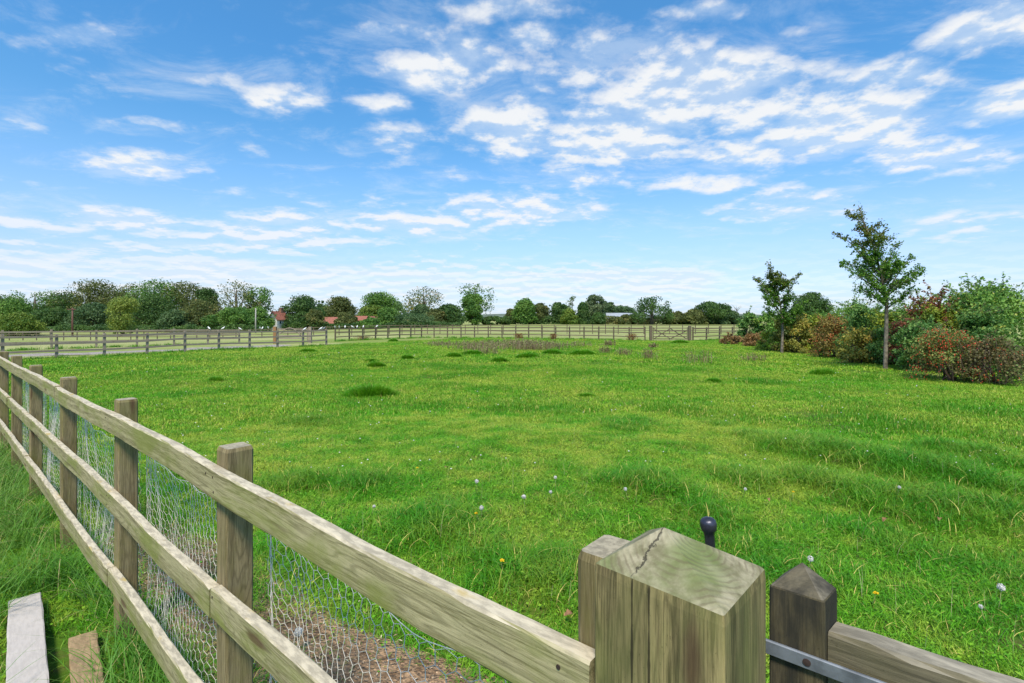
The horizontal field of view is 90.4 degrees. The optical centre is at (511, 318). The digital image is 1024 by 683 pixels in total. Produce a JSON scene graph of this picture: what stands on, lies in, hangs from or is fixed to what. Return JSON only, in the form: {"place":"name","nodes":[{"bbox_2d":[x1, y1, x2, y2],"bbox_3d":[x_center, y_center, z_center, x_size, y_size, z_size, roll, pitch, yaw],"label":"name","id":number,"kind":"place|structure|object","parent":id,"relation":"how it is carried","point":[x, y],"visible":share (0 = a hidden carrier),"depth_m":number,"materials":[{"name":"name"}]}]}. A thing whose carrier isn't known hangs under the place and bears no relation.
{"place":"outdoors","nodes":[
{"label":"outdoors","id":0,"kind":"place"},
{"bbox_2d":[9,344,289,356],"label":"gravel track","id":1,"kind":"structure","parent":0,"point":[52,354],"depth_m":28.57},
{"bbox_2d":[0,319,1023,682],"bbox_3d":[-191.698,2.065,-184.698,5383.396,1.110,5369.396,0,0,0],"label":"ground","id":2,"kind":"structure","parent":0,"point":[62,655],"depth_m":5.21,"materials":[{"name":"plant"}]},
{"bbox_2d":[0,312,49,335],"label":"bush","id":3,"kind":"object","parent":2,"relation":"on","point":[13,321],"visible":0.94,"depth_m":76.83,"materials":[{"name":"green plant"}]},
{"bbox_2d":[6,592,48,682],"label":"wooden board","id":4,"kind":"object","parent":2,"relation":"on","point":[25,624],"visible":0.98,"depth_m":2.42,"materials":[{"name":"wood"}]},
{"bbox_2d":[0,289,69,316],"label":"broad tree","id":5,"kind":"object","parent":2,"relation":"on","point":[21,306],"visible":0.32,"depth_m":110.26,"materials":[{"name":"green plant"}]},
{"bbox_2d":[28,306,71,330],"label":"broad tree","id":6,"kind":"object","parent":2,"relation":"on","point":[49,316],"visible":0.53,"depth_m":101.62,"materials":[{"name":"green plant"}]},
{"bbox_2d":[31,289,85,313],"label":"broad tree","id":7,"kind":"object","parent":2,"relation":"on","point":[59,305],"visible":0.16,"depth_m":113.83,"materials":[{"name":"green plant"}]},
{"bbox_2d":[45,278,120,326],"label":"broad tree","id":8,"kind":"object","parent":2,"relation":"on","point":[89,290],"visible":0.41,"depth_m":115.48,"materials":[{"name":"green plant"}]},
{"bbox_2d":[68,630,103,682],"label":"wooden board","id":9,"kind":"object","parent":2,"relation":"on","point":[74,643],"visible":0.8,"depth_m":2.35,"materials":[{"name":"wood"}]},
{"bbox_2d":[61,302,119,330],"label":"broad tree","id":10,"kind":"object","parent":2,"relation":"on","point":[83,314],"visible":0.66,"depth_m":101.15,"materials":[{"name":"green plant"}]},
{"bbox_2d":[80,282,152,325],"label":"broad tree","id":11,"kind":"object","parent":2,"relation":"on","point":[118,293],"visible":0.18,"depth_m":115.90,"materials":[{"name":"green plant"}]},
{"bbox_2d":[0,329,239,348],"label":"rail fence","id":12,"kind":"object","parent":2,"relation":"on","point":[51,331],"visible":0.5,"depth_m":32.92,"materials":[{"name":"brown wood"}]},
{"bbox_2d":[103,296,141,334],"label":"willow","id":13,"kind":"object","parent":2,"relation":"on","point":[124,321],"visible":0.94,"depth_m":79.05,"materials":[{"name":"green plant"}]},
{"bbox_2d":[0,422,265,682],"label":"long grass","id":14,"kind":"structure","parent":2,"relation":"on","point":[15,526],"depth_m":3.02,"materials":[{"name":"plant"}]},
{"bbox_2d":[17,324,271,332],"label":"hedge","id":15,"kind":"object","parent":2,"relation":"on","point":[100,327],"visible":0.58,"depth_m":97.45,"materials":[{"name":"green plant"}]},
{"bbox_2d":[123,293,179,327],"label":"broad tree","id":16,"kind":"object","parent":2,"relation":"on","point":[148,311],"visible":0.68,"depth_m":102.84,"materials":[{"name":"green plant"}]},
{"bbox_2d":[117,277,186,327],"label":"broad tree","id":17,"kind":"object","parent":2,"relation":"on","point":[160,286],"visible":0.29,"depth_m":114.21,"materials":[{"name":"green plant"}]},
{"bbox_2d":[0,329,326,357],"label":"rail fence","id":18,"kind":"object","parent":2,"relation":"on","point":[147,341],"visible":0.83,"depth_m":26.68,"materials":[{"name":"brown wood"}]},
{"bbox_2d":[155,309,193,328],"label":"broad tree","id":19,"kind":"object","parent":2,"relation":"on","point":[172,317],"visible":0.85,"depth_m":98.40,"materials":[{"name":"green plant"}]},
{"bbox_2d":[154,280,219,309],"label":"broad tree","id":20,"kind":"object","parent":2,"relation":"on","point":[187,291],"visible":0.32,"depth_m":115.27,"materials":[{"name":"green plant"}]},
{"bbox_2d":[177,298,222,327],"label":"broad tree","id":21,"kind":"object","parent":2,"relation":"on","point":[198,309],"visible":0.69,"depth_m":102.19,"materials":[{"name":"green plant"}]},
{"bbox_2d":[193,287,221,325],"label":"broad tree","id":22,"kind":"object","parent":2,"relation":"on","point":[207,293],"visible":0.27,"depth_m":114.89,"materials":[{"name":"green plant"}]},
{"bbox_2d":[200,306,266,330],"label":"broad tree","id":23,"kind":"object","parent":2,"relation":"on","point":[244,316],"visible":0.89,"depth_m":99.49,"materials":[{"name":"green plant"}]},
{"bbox_2d":[209,279,266,309],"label":"airy tree","id":24,"kind":"object","parent":2,"relation":"on","point":[231,303],"visible":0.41,"depth_m":111.86,"materials":[{"name":"green plant"}]},
{"bbox_2d":[243,306,275,330],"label":"broad tree","id":25,"kind":"object","parent":2,"relation":"on","point":[264,314],"visible":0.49,"depth_m":105.10,"materials":[{"name":"green plant"}]},
{"bbox_2d":[243,286,276,318],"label":"airy tree","id":26,"kind":"object","parent":2,"relation":"on","point":[263,298],"visible":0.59,"depth_m":113.79,"materials":[{"name":"green plant"}]},
{"bbox_2d":[269,308,287,329],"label":"house","id":27,"kind":"structure","parent":2,"relation":"on","point":[279,318],"depth_m":116.03,"materials":[{"name":"red tile"}]},
{"bbox_2d":[76,515,506,682],"bbox_3d":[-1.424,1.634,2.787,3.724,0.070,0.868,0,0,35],"label":"bare earth","id":28,"kind":"structure","parent":2,"relation":"on","point":[403,665],"depth_m":2.56,"materials":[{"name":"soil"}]},
{"bbox_2d":[273,327,311,343],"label":"field gate","id":29,"kind":"structure","parent":2,"relation":"on","point":[307,338],"depth_m":38.46,"materials":[{"name":"brown wood"}]},
{"bbox_2d":[275,294,327,320],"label":"broad tree","id":30,"kind":"object","parent":2,"relation":"on","point":[306,303],"visible":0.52,"depth_m":119.92,"materials":[{"name":"green plant"}]},
{"bbox_2d":[281,311,324,329],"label":"broad tree","id":31,"kind":"object","parent":2,"relation":"on","point":[295,322],"visible":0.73,"depth_m":115.50,"materials":[{"name":"green plant"}]},
{"bbox_2d":[302,309,324,329],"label":"bush","id":32,"kind":"object","parent":2,"relation":"on","point":[316,315],"visible":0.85,"depth_m":115.83,"materials":[{"name":"green plant"}]},
{"bbox_2d":[0,351,629,682],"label":"wooden fence","id":33,"kind":"object","parent":2,"relation":"on","point":[507,644],"visible":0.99,"depth_m":1.65,"materials":[{"name":"wood"}]},
{"bbox_2d":[322,295,359,316],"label":"broad tree","id":34,"kind":"object","parent":2,"relation":"on","point":[338,305],"visible":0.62,"depth_m":152.70,"materials":[{"name":"green plant"}]},
{"bbox_2d":[333,311,357,327],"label":"broad tree","id":35,"kind":"object","parent":2,"relation":"on","point":[347,317],"visible":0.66,"depth_m":126.29,"materials":[{"name":"green plant"}]},
{"bbox_2d":[0,336,725,359],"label":"fence","id":36,"kind":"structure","parent":2,"relation":"on","point":[157,352],"depth_m":32.06,"materials":[{"name":"wood"}]},
{"bbox_2d":[356,304,382,316],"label":"broad tree","id":37,"kind":"object","parent":2,"relation":"on","point":[369,310],"visible":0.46,"depth_m":148.10,"materials":[{"name":"green plant"}]},
{"bbox_2d":[357,317,381,328],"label":"bush","id":38,"kind":"object","parent":2,"relation":"on","point":[369,322],"visible":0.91,"depth_m":120.48,"materials":[{"name":"green plant"}]},
{"bbox_2d":[342,380,399,397],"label":"grass tuft","id":39,"kind":"object","parent":2,"relation":"on","point":[369,390],"visible":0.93,"depth_m":11.55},
{"bbox_2d":[4,324,749,339],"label":"rail fence","id":40,"kind":"object","parent":2,"relation":"on","point":[452,325],"visible":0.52,"depth_m":61.81,"materials":[{"name":"brown wood"}]},
{"bbox_2d":[358,291,405,312],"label":"broad tree","id":41,"kind":"object","parent":2,"relation":"on","point":[381,299],"visible":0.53,"depth_m":162.54,"materials":[{"name":"green plant"}]},
{"bbox_2d":[375,307,398,323],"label":"bush","id":42,"kind":"object","parent":2,"relation":"on","point":[385,315],"visible":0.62,"depth_m":128.37,"materials":[{"name":"green plant"}]},
{"bbox_2d":[323,321,460,329],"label":"hedge","id":43,"kind":"object","parent":2,"relation":"on","point":[330,325],"visible":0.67,"depth_m":123.37,"materials":[{"name":"green plant"}]},
{"bbox_2d":[393,312,435,326],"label":"bush","id":44,"kind":"object","parent":2,"relation":"on","point":[413,318],"visible":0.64,"depth_m":125.28,"materials":[{"name":"green plant"}]},
{"bbox_2d":[410,303,429,323],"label":"broad tree","id":45,"kind":"object","parent":2,"relation":"on","point":[419,308],"visible":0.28,"depth_m":146.55,"materials":[{"name":"green plant"}]},
{"bbox_2d":[401,286,442,311],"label":"broad tree","id":46,"kind":"object","parent":2,"relation":"on","point":[424,300],"visible":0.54,"depth_m":160.26,"materials":[{"name":"green plant"}]},
{"bbox_2d":[425,308,447,323],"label":"bush","id":47,"kind":"object","parent":2,"relation":"on","point":[437,314],"visible":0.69,"depth_m":140.48,"materials":[{"name":"green plant"}]},
{"bbox_2d":[438,303,467,324],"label":"broad tree","id":48,"kind":"object","parent":2,"relation":"on","point":[453,312],"visible":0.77,"depth_m":143.38,"materials":[{"name":"green plant"}]},
{"bbox_2d":[460,293,483,324],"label":"broad tree","id":49,"kind":"object","parent":2,"relation":"on","point":[471,302],"visible":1,"depth_m":150.57,"materials":[{"name":"green plant"}]},
{"bbox_2d":[457,283,497,324],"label":"poplar","id":50,"kind":"object","parent":2,"relation":"on","point":[474,290],"visible":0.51,"depth_m":159.21,"materials":[{"name":"green plant"}]},
{"bbox_2d":[334,326,645,340],"bbox_3d":[-1.653,1.381,45.724,26.031,1.428,7.578,0,0,0],"label":"rail fence","id":51,"kind":"object","parent":2,"relation":"on","point":[474,330],"visible":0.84,"depth_m":46.50,"materials":[{"name":"brown wood"}]},
{"bbox_2d":[481,315,510,324],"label":"bush","id":52,"kind":"object","parent":2,"relation":"on","point":[487,320],"visible":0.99,"depth_m":153.59,"materials":[{"name":"green plant"}]},
{"bbox_2d":[408,337,603,353],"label":"dry weeds","id":53,"kind":"object","parent":2,"relation":"on","point":[534,345],"visible":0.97,"depth_m":31.14,"materials":[{"name":"plant"}]},
{"bbox_2d":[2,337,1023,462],"bbox_3d":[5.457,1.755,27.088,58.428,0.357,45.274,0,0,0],"label":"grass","id":54,"kind":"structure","parent":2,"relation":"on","point":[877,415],"depth_m":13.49,"materials":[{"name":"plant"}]},
{"bbox_2d":[510,297,537,323],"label":"broad tree","id":55,"kind":"object","parent":2,"relation":"on","point":[524,311],"visible":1,"depth_m":165.60,"materials":[{"name":"green plant"}]},
{"bbox_2d":[534,303,548,323],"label":"broad tree","id":56,"kind":"object","parent":2,"relation":"on","point":[542,310],"visible":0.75,"depth_m":170.11,"materials":[{"name":"green plant"}]},
{"bbox_2d":[78,354,1004,470],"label":"white flowers","id":57,"kind":"object","parent":2,"relation":"on","point":[520,398],"visible":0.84,"depth_m":7.71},
{"bbox_2d":[503,315,605,323],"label":"hedge","id":58,"kind":"object","parent":2,"relation":"on","point":[549,320],"visible":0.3,"depth_m":169.31,"materials":[{"name":"green plant"}]},
{"bbox_2d":[551,302,567,322],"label":"broad tree","id":59,"kind":"object","parent":2,"relation":"on","point":[557,308],"visible":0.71,"depth_m":169.83,"materials":[{"name":"green plant"}]},
{"bbox_2d":[560,308,578,324],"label":"bush","id":60,"kind":"object","parent":2,"relation":"on","point":[569,316],"visible":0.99,"depth_m":163.47,"materials":[{"name":"green plant"}]},
{"bbox_2d":[567,349,597,354],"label":"grass tuft","id":61,"kind":"object","parent":2,"relation":"on","point":[581,352],"visible":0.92,"depth_m":26.25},
{"bbox_2d":[576,301,590,324],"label":"broad tree","id":62,"kind":"object","parent":2,"relation":"on","point":[583,314],"visible":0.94,"depth_m":164.54,"materials":[{"name":"green plant"}]},
{"bbox_2d":[585,293,607,315],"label":"airy tree","id":63,"kind":"object","parent":2,"relation":"on","point":[594,303],"visible":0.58,"depth_m":183.22,"materials":[{"name":"green plant"}]},
{"bbox_2d":[589,312,605,324],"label":"bush","id":64,"kind":"object","parent":2,"relation":"on","point":[597,318],"visible":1,"depth_m":161.63,"materials":[{"name":"green plant"}]},
{"bbox_2d":[613,314,636,324],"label":"bush","id":65,"kind":"object","parent":2,"relation":"on","point":[625,319],"visible":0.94,"depth_m":162.13,"materials":[{"name":"green plant"}]},
{"bbox_2d":[614,305,635,312],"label":"broad tree","id":66,"kind":"object","parent":2,"relation":"on","point":[622,309],"visible":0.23,"depth_m":201.01,"materials":[{"name":"green plant"}]},
{"bbox_2d":[278,405,1019,668],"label":"straw stalks","id":67,"kind":"object","parent":2,"relation":"on","point":[675,529],"visible":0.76,"depth_m":3.24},
{"bbox_2d":[629,295,675,324],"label":"oak","id":68,"kind":"object","parent":2,"relation":"on","point":[638,316],"visible":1,"depth_m":158.88,"materials":[{"name":"green plant"}]},
{"bbox_2d":[649,326,690,340],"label":"field gate","id":69,"kind":"structure","parent":2,"relation":"on","point":[688,333],"depth_m":42.94,"materials":[{"name":"brown wood"}]},
{"bbox_2d":[605,315,743,323],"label":"hedge","id":70,"kind":"object","parent":2,"relation":"on","point":[610,319],"visible":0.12,"depth_m":165.31,"materials":[{"name":"green plant"}]},
{"bbox_2d":[664,311,684,324],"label":"bush","id":71,"kind":"object","parent":2,"relation":"on","point":[678,315],"visible":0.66,"depth_m":162.32,"materials":[{"name":"green plant"}]},
{"bbox_2d":[595,527,765,682],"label":"gate post","id":72,"kind":"object","parent":2,"relation":"on","point":[671,606],"visible":1,"depth_m":0.63,"materials":[{"name":"wood"}]},
{"bbox_2d":[766,563,1023,682],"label":"field gate","id":73,"kind":"structure","parent":72,"relation":"attached to","point":[811,639],"depth_m":0.75,"materials":[{"name":"brown wood"}]},
{"bbox_2d":[681,308,708,324],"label":"broad tree","id":74,"kind":"object","parent":2,"relation":"on","point":[695,316],"visible":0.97,"depth_m":160.35,"materials":[{"name":"green plant"}]},
{"bbox_2d":[679,349,717,363],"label":"dry weed","id":75,"kind":"object","parent":2,"relation":"on","point":[693,357],"visible":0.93,"depth_m":21.36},
{"bbox_2d":[694,301,732,324],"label":"broad tree","id":76,"kind":"object","parent":2,"relation":"on","point":[711,310],"visible":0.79,"depth_m":161.51,"materials":[{"name":"green plant"}]},
{"bbox_2d":[692,326,747,339],"bbox_3d":[19.622,1.369,45.061,9.679,1.417,0.313,0,0,-25],"label":"rail fence","id":77,"kind":"object","parent":2,"relation":"on","point":[706,332],"visible":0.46,"depth_m":43.88,"materials":[{"name":"brown wood"}]},
{"bbox_2d":[714,310,742,324],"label":"broad tree","id":78,"kind":"object","parent":2,"relation":"on","point":[727,320],"visible":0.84,"depth_m":160.79,"materials":[{"name":"green plant"}]},
{"bbox_2d":[718,332,742,344],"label":"hedge shrub","id":79,"kind":"object","parent":2,"relation":"on","point":[735,339],"visible":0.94,"depth_m":36.31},
{"bbox_2d":[736,305,758,341],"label":"hedge shrub","id":80,"kind":"object","parent":2,"relation":"on","point":[745,323],"visible":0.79,"depth_m":38.95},
{"bbox_2d":[741,331,765,345],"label":"hedge shrub","id":81,"kind":"object","parent":2,"relation":"on","point":[750,339],"visible":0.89,"depth_m":33.78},
{"bbox_2d":[750,309,779,342],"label":"hedge shrub","id":82,"kind":"object","parent":2,"relation":"on","point":[764,317],"visible":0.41,"depth_m":38.30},
{"bbox_2d":[754,328,778,350],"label":"hedge shrub","id":83,"kind":"object","parent":2,"relation":"on","point":[763,345],"visible":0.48,"depth_m":29.68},
{"bbox_2d":[752,259,807,352],"bbox_3d":[14.367,-0.609,27.563,2.972,5.260,1.998,0,0,0],"label":"young tree","id":84,"kind":"object","parent":2,"relation":"on","point":[770,290],"visible":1,"depth_m":27.30,"materials":[{"name":"green plant"}]},
{"bbox_2d":[769,312,798,349],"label":"hedge shrub","id":85,"kind":"object","parent":2,"relation":"on","point":[777,337],"visible":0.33,"depth_m":28.79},
{"bbox_2d":[775,314,812,353],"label":"hedge shrub","id":86,"kind":"object","parent":2,"relation":"on","point":[798,330],"visible":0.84,"depth_m":27.41,"materials":[{"name":"plant"}]},
{"bbox_2d":[788,291,835,318],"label":"broad tree","id":87,"kind":"object","parent":2,"relation":"on","point":[818,303],"visible":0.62,"depth_m":117.29,"materials":[{"name":"green plant"}]},
{"bbox_2d":[796,312,844,351],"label":"hedge shrub","id":88,"kind":"object","parent":2,"relation":"on","point":[813,320],"visible":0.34,"depth_m":27.67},
{"bbox_2d":[809,367,837,375],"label":"grass tuft","id":89,"kind":"object","parent":2,"relation":"on","point":[822,371],"visible":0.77,"depth_m":17.09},
{"bbox_2d":[807,302,848,351],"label":"hedge shrub","id":90,"kind":"object","parent":2,"relation":"on","point":[822,313],"visible":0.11,"depth_m":28.38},
{"bbox_2d":[806,312,851,357],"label":"hedge shrub","id":91,"kind":"object","parent":2,"relation":"on","point":[830,324],"visible":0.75,"depth_m":24.44,"materials":[{"name":"plant"}]},
{"bbox_2d":[827,291,871,350],"bbox_3d":[19.029,0.250,28.828,2.584,3.643,3.106,0,0,43],"label":"hedge shrub","id":92,"kind":"object","parent":2,"relation":"on","point":[844,310],"visible":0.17,"depth_m":28.64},
{"bbox_2d":[832,326,878,362],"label":"hedge shrub","id":93,"kind":"object","parent":2,"relation":"on","point":[854,338],"visible":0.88,"depth_m":21.16,"materials":[{"name":"plant"}]},
{"bbox_2d":[832,295,883,361],"bbox_3d":[15.500,0.470,22.209,2.531,3.082,2.338,0,0,41],"label":"hedge shrub","id":94,"kind":"object","parent":2,"relation":"on","point":[857,313],"visible":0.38,"depth_m":22.19,"materials":[{"name":"plant"}]},
{"bbox_2d":[861,309,895,363],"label":"hedge shrub","id":95,"kind":"object","parent":2,"relation":"on","point":[880,319],"visible":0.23,"depth_m":20.78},
{"bbox_2d":[831,203,926,368],"bbox_3d":[13.044,-1.139,18.255,3.542,6.212,2.318,0,0,0],"label":"young tree","id":96,"kind":"object","parent":2,"relation":"on","point":[885,270],"visible":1,"depth_m":18.18,"materials":[{"name":"green plant"}]},
{"bbox_2d":[863,319,901,364],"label":"hedge shrub","id":97,"kind":"object","parent":2,"relation":"on","point":[876,346],"visible":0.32,"depth_m":20.43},
{"bbox_2d":[871,304,914,364],"bbox_3d":[15.696,0.683,20.873,2.178,2.867,2.048,0,0,0],"label":"hedge shrub","id":98,"kind":"object","parent":2,"relation":"on","point":[899,311],"visible":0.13,"depth_m":20.46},
{"bbox_2d":[881,314,919,365],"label":"hedge shrub","id":99,"kind":"object","parent":2,"relation":"on","point":[894,331],"visible":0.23,"depth_m":18.91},
{"bbox_2d":[888,314,963,371],"bbox_3d":[14.354,0.909,17.701,2.145,2.257,2.002,0,0,0],"label":"hedge shrub","id":100,"kind":"object","parent":2,"relation":"on","point":[911,332],"visible":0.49,"depth_m":17.68,"materials":[{"name":"plant"}]},
{"bbox_2d":[888,295,963,333],"bbox_3d":[15.826,0.542,19.004,1.909,2.894,2.461,0,0,0],"label":"hedge shrub","id":101,"kind":"object","parent":2,"relation":"on","point":[925,315],"visible":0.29,"depth_m":18.89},
{"bbox_2d":[904,279,963,323],"bbox_3d":[16.020,0.206,19.413,1.928,3.500,1.969,0,0,-37],"label":"hedge shrub","id":102,"kind":"object","parent":2,"relation":"on","point":[933,300],"visible":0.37,"depth_m":19.35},
{"bbox_2d":[899,320,1003,384],"bbox_3d":[13.166,1.045,15.343,2.404,2.024,2.318,0,0,41],"label":"bush","id":103,"kind":"object","parent":2,"relation":"on","point":[935,342],"visible":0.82,"depth_m":15.23,"materials":[{"name":"plant"}]},
{"bbox_2d":[922,276,996,328],"bbox_3d":[17.025,0.332,19.639,3.212,3.823,2.721,0,0,-39],"label":"hedge shrub","id":104,"kind":"object","parent":2,"relation":"on","point":[953,292],"visible":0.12,"depth_m":19.17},
{"bbox_2d":[941,296,1023,372],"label":"hedge shrub","id":105,"kind":"object","parent":2,"relation":"on","point":[976,317],"visible":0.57,"depth_m":17.46,"materials":[{"name":"plant"}]},
{"bbox_2d":[946,330,1023,386],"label":"hedge shrub","id":106,"kind":"object","parent":2,"relation":"on","point":[1006,366],"visible":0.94,"depth_m":14.38,"materials":[{"name":"plant"}]},
{"bbox_2d":[955,273,1023,370],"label":"hedge shrub","id":107,"kind":"object","parent":2,"relation":"on","point":[987,297],"visible":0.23,"depth_m":18.35,"materials":[{"name":"plant"}]},
{"bbox_2d":[956,272,1023,352],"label":"hedge shrub","id":108,"kind":"object","parent":2,"relation":"on","point":[1017,298],"visible":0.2,"depth_m":19.70,"materials":[{"name":"plant"}]},
{"bbox_2d":[0,0,1023,314],"label":"sky","id":109,"kind":"structure","parent":0,"point":[622,152],"materials":[{"name":"blue"}]},
{"bbox_2d":[700,516,716,547],"bbox_3d":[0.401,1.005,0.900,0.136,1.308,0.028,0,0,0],"label":"iron bolt","id":110,"kind":"object","parent":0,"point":[708,525],"visible":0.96,"depth_m":0.89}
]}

